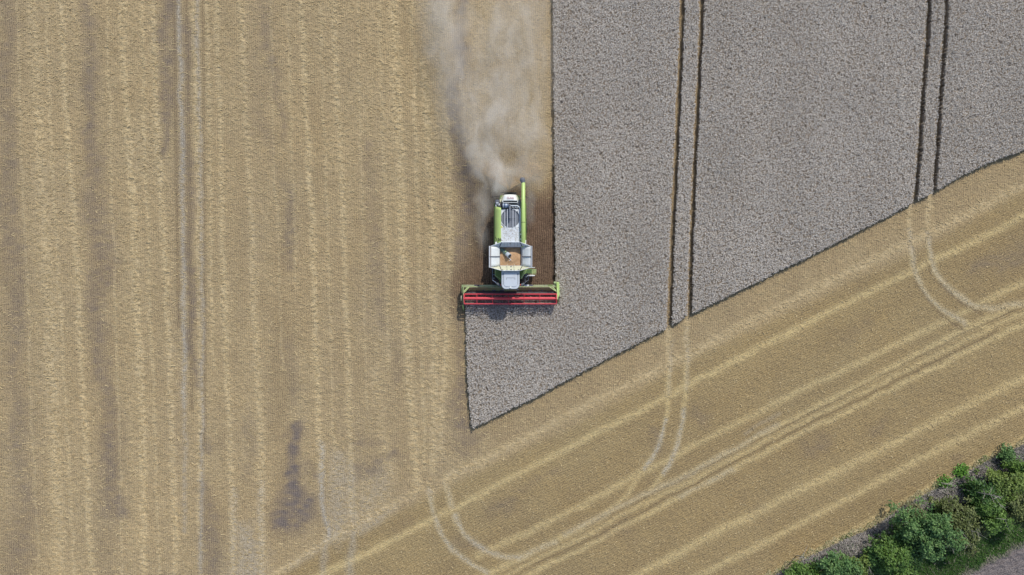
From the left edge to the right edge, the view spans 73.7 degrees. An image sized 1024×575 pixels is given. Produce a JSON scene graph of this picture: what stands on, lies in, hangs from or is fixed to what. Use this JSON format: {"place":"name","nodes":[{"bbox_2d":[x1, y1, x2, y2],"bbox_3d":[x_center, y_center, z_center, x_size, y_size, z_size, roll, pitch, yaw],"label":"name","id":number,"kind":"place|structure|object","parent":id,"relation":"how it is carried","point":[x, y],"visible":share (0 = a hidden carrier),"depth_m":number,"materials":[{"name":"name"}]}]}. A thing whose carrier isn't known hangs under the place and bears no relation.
{"place":"outdoors","nodes":[
{"label":"outdoors","id":0,"kind":"place"},
{"bbox_2d":[0,0,1023,574],"bbox_3d":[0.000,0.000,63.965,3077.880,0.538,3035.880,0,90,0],"label":"field ground","id":1,"kind":"structure","parent":0,"point":[298,512],"depth_m":64.00,"materials":[{"name":"beige soil"}]},
{"bbox_2d":[476,158,541,188],"bbox_3d":[-0.223,-10.549,63.056,6.523,1.692,3.085,0,90,0],"label":"flying chaff","id":2,"kind":"object","parent":1,"relation":"on","point":[504,183],"visible":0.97,"depth_m":62.94,"materials":[{"name":"beige plant"}]},
{"bbox_2d":[461,177,558,309],"bbox_3d":[-0.169,-3.814,61.938,9.067,4.203,11.912,0,90,0],"label":"combine harvester","id":3,"kind":"object","parent":1,"relation":"on","point":[510,224],"visible":1,"depth_m":60.86,"materials":[{"name":"metal"}]},
{"bbox_2d":[500,247,519,264],"bbox_3d":[-0.159,-2.772,60.841,1.813,0.418,1.620,0,90,0],"label":"grain heap","id":4,"kind":"object","parent":3,"relation":"on","point":[514,252],"visible":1,"depth_m":60.80,"materials":[{"name":"food"}]},
{"bbox_2d":[462,295,557,306],"bbox_3d":[-0.156,1.025,63.594,8.960,0.467,1.673,0,90,0],"label":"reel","id":5,"kind":"object","parent":3,"relation":"on","point":[510,301],"visible":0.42,"depth_m":63.59,"materials":[{"name":"metal"}]},
{"bbox_2d":[0,0,1023,574],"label":"loose straw","id":6,"kind":"object","parent":1,"relation":"on","point":[214,360],"visible":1,"depth_m":63.96,"materials":[{"name":"beige plant"}]},
{"bbox_2d":[465,0,1023,427],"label":"standing wheat","id":7,"kind":"object","parent":1,"relation":"on","point":[807,133],"visible":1,"depth_m":63.51,"materials":[{"name":"grey plant"}]},
{"bbox_2d":[795,545,807,562],"bbox_3d":[26.107,24.279,62.646,1.253,2.742,2.041,0,90,0],"label":"dead sapling","id":8,"kind":"object","parent":1,"relation":"on","point":[801,556],"visible":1,"depth_m":61.78,"materials":[{"name":"grey wood"}]},
{"bbox_2d":[782,558,824,574],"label":"hedge bush","id":9,"kind":"object","parent":1,"relation":"on","point":[798,569],"visible":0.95,"depth_m":62.11,"materials":[{"name":"green plant"}]},
{"bbox_2d":[811,549,863,574],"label":"hedge bush","id":10,"kind":"object","parent":1,"relation":"on","point":[833,565],"visible":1,"depth_m":61.10,"materials":[{"name":"green plant"}]},
{"bbox_2d":[847,550,875,574],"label":"hedge bush","id":11,"kind":"object","parent":1,"relation":"on","point":[866,570],"visible":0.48,"depth_m":61.50,"materials":[{"name":"green plant"}]},
{"bbox_2d":[859,538,885,569],"bbox_3d":[33.061,24.230,62.369,2.526,3.316,3.135,45,90,0],"label":"hedge bush","id":12,"kind":"object","parent":1,"relation":"on","point":[873,559],"visible":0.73,"depth_m":61.45,"materials":[{"name":"green plant"}]},
{"bbox_2d":[867,534,919,574],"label":"hedge bush","id":13,"kind":"object","parent":1,"relation":"on","point":[894,561],"visible":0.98,"depth_m":60.42,"materials":[{"name":"green plant"}]},
{"bbox_2d":[765,439,1023,574],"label":"margin grass","id":14,"kind":"structure","parent":1,"relation":"on","point":[851,533],"depth_m":63.88,"materials":[{"name":"beige plant"}]},
{"bbox_2d":[873,524,918,563],"bbox_3d":[34.930,22.951,62.118,3.182,3.831,3.009,15,90,0],"label":"hedge bush","id":15,"kind":"object","parent":1,"relation":"on","point":[909,545],"visible":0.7,"depth_m":61.14,"materials":[{"name":"green plant"}]},
{"bbox_2d":[775,444,1023,574],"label":"dry thicket","id":16,"kind":"object","parent":1,"relation":"on","point":[857,539],"visible":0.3,"depth_m":63.60,"materials":[{"name":"grey plant"}]},
{"bbox_2d":[904,499,928,518],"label":"hedge bush","id":17,"kind":"object","parent":1,"relation":"on","point":[916,505],"visible":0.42,"depth_m":62.42,"materials":[{"name":"green plant"}]},
{"bbox_2d":[913,537,923,566],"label":"hedge bush","id":18,"kind":"object","parent":1,"relation":"on","point":[919,559],"visible":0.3,"depth_m":62.02,"materials":[{"name":"green plant"}]},
{"bbox_2d":[886,496,969,561],"bbox_3d":[36.782,21.314,61.359,4.879,5.355,5.298,-30,90,0],"label":"hedge bush","id":19,"kind":"object","parent":1,"relation":"on","point":[935,527],"visible":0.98,"depth_m":59.81,"materials":[{"name":"green plant"}]},
{"bbox_2d":[928,499,944,517],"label":"hedge bush","id":20,"kind":"object","parent":1,"relation":"on","point":[938,507],"visible":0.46,"depth_m":62.61,"materials":[{"name":"green plant"}]},
{"bbox_2d":[936,473,955,491],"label":"weed clump","id":21,"kind":"object","parent":1,"relation":"on","point":[945,480],"visible":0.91,"depth_m":63.64,"materials":[{"name":"green plant"}]},
{"bbox_2d":[868,490,1023,574],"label":"hedge undergrowth","id":22,"kind":"object","parent":1,"relation":"on","point":[1021,491],"visible":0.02,"depth_m":62.98,"materials":[{"name":"green plant"}]},
{"bbox_2d":[926,492,980,539],"bbox_3d":[39.958,20.457,61.770,3.459,4.522,3.738,0,90,0],"label":"hedge bush","id":23,"kind":"object","parent":1,"relation":"on","point":[961,515],"visible":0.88,"depth_m":60.82,"materials":[{"name":"green plant"}]},
{"bbox_2d":[884,505,1023,574],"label":"verge grass","id":24,"kind":"structure","parent":1,"relation":"on","point":[956,564],"depth_m":63.82,"materials":[{"name":"green plant"}]},
{"bbox_2d":[952,462,968,478],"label":"weed clump","id":25,"kind":"object","parent":1,"relation":"on","point":[961,472],"visible":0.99,"depth_m":63.60,"materials":[{"name":"green plant"}]},
{"bbox_2d":[941,521,983,556],"bbox_3d":[40.487,22.397,61.740,3.485,4.592,3.646,0,90,0],"label":"hedge bush","id":26,"kind":"object","parent":1,"relation":"on","point":[971,548],"visible":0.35,"depth_m":60.92,"materials":[{"name":"green plant"}]},
{"bbox_2d":[956,475,1001,509],"bbox_3d":[42.597,18.814,62.203,2.755,3.652,3.351,0,90,0],"label":"hedge bush","id":27,"kind":"object","parent":1,"relation":"on","point":[976,486],"visible":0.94,"depth_m":61.36,"materials":[{"name":"green plant"}]},
{"bbox_2d":[971,517,990,539],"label":"hedge bush","id":28,"kind":"object","parent":1,"relation":"on","point":[982,533],"visible":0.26,"depth_m":62.23,"materials":[{"name":"green plant"}]},
{"bbox_2d":[962,488,1002,507],"bbox_3d":[41.943,18.327,61.188,1.511,5.639,1.610,0,90,0],"label":"dead sapling","id":29,"kind":"object","parent":1,"relation":"on","point":[984,493],"visible":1,"depth_m":59.79,"materials":[{"name":"grey wood"}]},
{"bbox_2d":[965,488,1015,535],"bbox_3d":[42.856,19.942,61.605,3.113,4.859,4.241,0,90,0],"label":"hedge bush","id":30,"kind":"object","parent":1,"relation":"on","point":[995,516],"visible":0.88,"depth_m":60.54,"materials":[{"name":"green plant"}]},
{"bbox_2d":[973,466,1023,506],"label":"hedge bush","id":31,"kind":"object","parent":1,"relation":"on","point":[1013,482],"visible":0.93,"depth_m":60.81,"materials":[{"name":"green plant"}]},
{"bbox_2d":[996,442,1019,464],"bbox_3d":[45.910,15.480,63.226,1.949,1.610,2.038,38,90,0],"label":"hedge bush","id":32,"kind":"object","parent":1,"relation":"on","point":[1007,455],"visible":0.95,"depth_m":62.89,"materials":[{"name":"green plant"}]},
{"bbox_2d":[997,455,1023,493],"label":"hedge bush","id":33,"kind":"object","parent":1,"relation":"on","point":[1015,465],"visible":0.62,"depth_m":61.74,"materials":[{"name":"green plant"}]},
{"bbox_2d":[1003,493,1023,529],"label":"hedge bush","id":34,"kind":"object","parent":1,"relation":"on","point":[1015,510],"visible":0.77,"depth_m":61.00,"materials":[{"name":"green plant"}]}
]}

